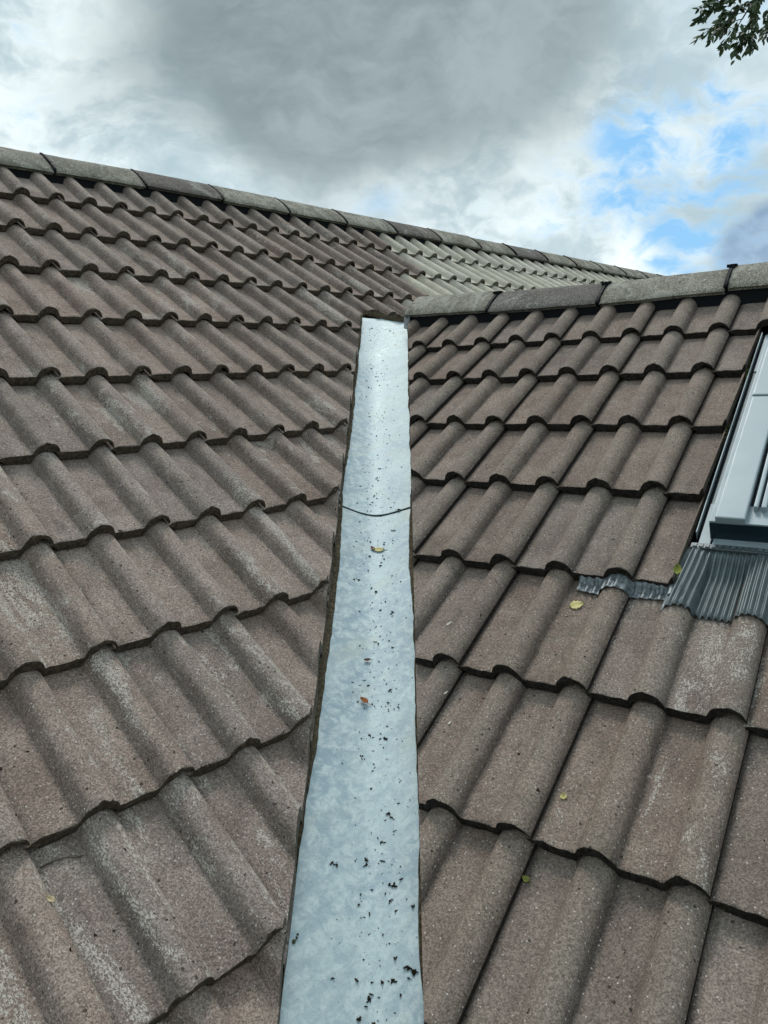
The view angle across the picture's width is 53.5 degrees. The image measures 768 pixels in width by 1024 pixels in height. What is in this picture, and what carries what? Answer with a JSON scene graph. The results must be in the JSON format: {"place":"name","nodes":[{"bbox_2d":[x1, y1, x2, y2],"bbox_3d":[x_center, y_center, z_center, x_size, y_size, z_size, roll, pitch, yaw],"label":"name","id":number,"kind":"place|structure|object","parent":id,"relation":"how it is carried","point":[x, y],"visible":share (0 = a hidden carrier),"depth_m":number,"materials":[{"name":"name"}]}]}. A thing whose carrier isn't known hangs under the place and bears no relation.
{"place":"outdoors","nodes":[
{"label":"outdoors","id":0,"kind":"place"},
{"bbox_2d":[0,147,767,1023],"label":"house","id":1,"kind":"structure","parent":0,"point":[188,353],"depth_m":1.75,"materials":[{"name":"tile"}]},
{"bbox_2d":[46,895,54,901],"bbox_3d":[-0.510,0.591,1.165,0.017,0.005,0.009,28,32,4],"label":"fallen leaf","id":2,"kind":"object","parent":1,"relation":"on","point":[49,898],"visible":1,"depth_m":1.17,"materials":[{"name":"plant"}]},
{"bbox_2d":[40,855,83,868],"bbox_3d":[-0.524,0.568,1.241,0.067,0.010,0.006,-9,12,-36],"label":"twig","id":3,"kind":"object","parent":1,"relation":"on","point":[58,859],"visible":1,"depth_m":1.24,"materials":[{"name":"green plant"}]},
{"bbox_2d":[360,697,368,703],"bbox_3d":[-0.043,0.439,1.768,0.030,0.009,0.015,26,37,17],"label":"fallen leaf","id":4,"kind":"object","parent":1,"relation":"on","point":[363,699],"visible":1,"depth_m":1.77,"materials":[{"name":"orange plant"}]},
{"bbox_2d":[331,321,416,1023],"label":"moss crumbs","id":5,"kind":"object","parent":1,"relation":"on","point":[381,982],"visible":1,"depth_m":1.63,"materials":[{"name":"black plant"}]},
{"bbox_2d":[372,547,386,551],"bbox_3d":[-0.011,0.111,2.245,0.049,0.010,0.020,3,11,24],"label":"fallen leaf","id":6,"kind":"object","parent":1,"relation":"on","point":[378,549],"visible":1,"depth_m":2.25,"materials":[{"name":"yellow plant"}]},
{"bbox_2d":[0,349,764,1016],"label":"moss crumbs","id":7,"kind":"object","parent":1,"relation":"on","point":[262,847],"visible":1,"depth_m":1.37,"materials":[{"name":"plant"}]},
{"bbox_2d":[403,965,418,975],"bbox_3d":[0.045,0.772,1.282,0.028,0.008,0.010,6,13,38],"label":"moss clump","id":8,"kind":"object","parent":1,"relation":"on","point":[414,971],"visible":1,"depth_m":1.28,"materials":[{"name":"black plant"}]},
{"bbox_2d":[522,875,532,884],"bbox_3d":[0.250,0.642,1.330,0.021,0.008,0.010,3,11,25],"label":"fallen leaf","id":9,"kind":"object","parent":1,"relation":"on","point":[525,878],"visible":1,"depth_m":1.33,"materials":[{"name":"green plant"}]},
{"bbox_2d":[560,792,566,799],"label":"fallen leaf","id":10,"kind":"object","parent":1,"relation":"on","point":[563,795],"visible":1,"depth_m":1.42,"materials":[{"name":"yellow plant"}]},
{"bbox_2d":[564,601,583,608],"bbox_3d":[0.453,0.223,1.816,0.048,0.005,0.032,-15,34,9],"label":"fallen leaf","id":11,"kind":"object","parent":1,"relation":"on","point":[576,604],"visible":1,"depth_m":1.82,"materials":[{"name":"yellow plant"}]},
{"bbox_2d":[576,332,767,624],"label":"roof window","id":12,"kind":"structure","parent":1,"relation":"in","point":[734,517],"depth_m":1.79,"materials":[{"name":"grey metal"}]},
{"bbox_2d":[673,564,681,575],"bbox_3d":[0.665,0.135,1.728,0.020,0.008,0.043,-2,52,25],"label":"fallen leaf","id":13,"kind":"object","parent":1,"relation":"on","point":[677,569],"visible":1,"depth_m":1.73,"materials":[{"name":"green plant"}]},
{"bbox_2d":[0,0,767,275],"label":"sky","id":14,"kind":"structure","parent":0,"point":[590,130],"materials":[{"name":"grey"}]},
{"bbox_2d":[689,0,767,64],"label":"tree","id":15,"kind":"object","parent":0,"point":[719,29],"visible":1,"depth_m":6.25,"materials":[{"name":"green plant"}]}
]}

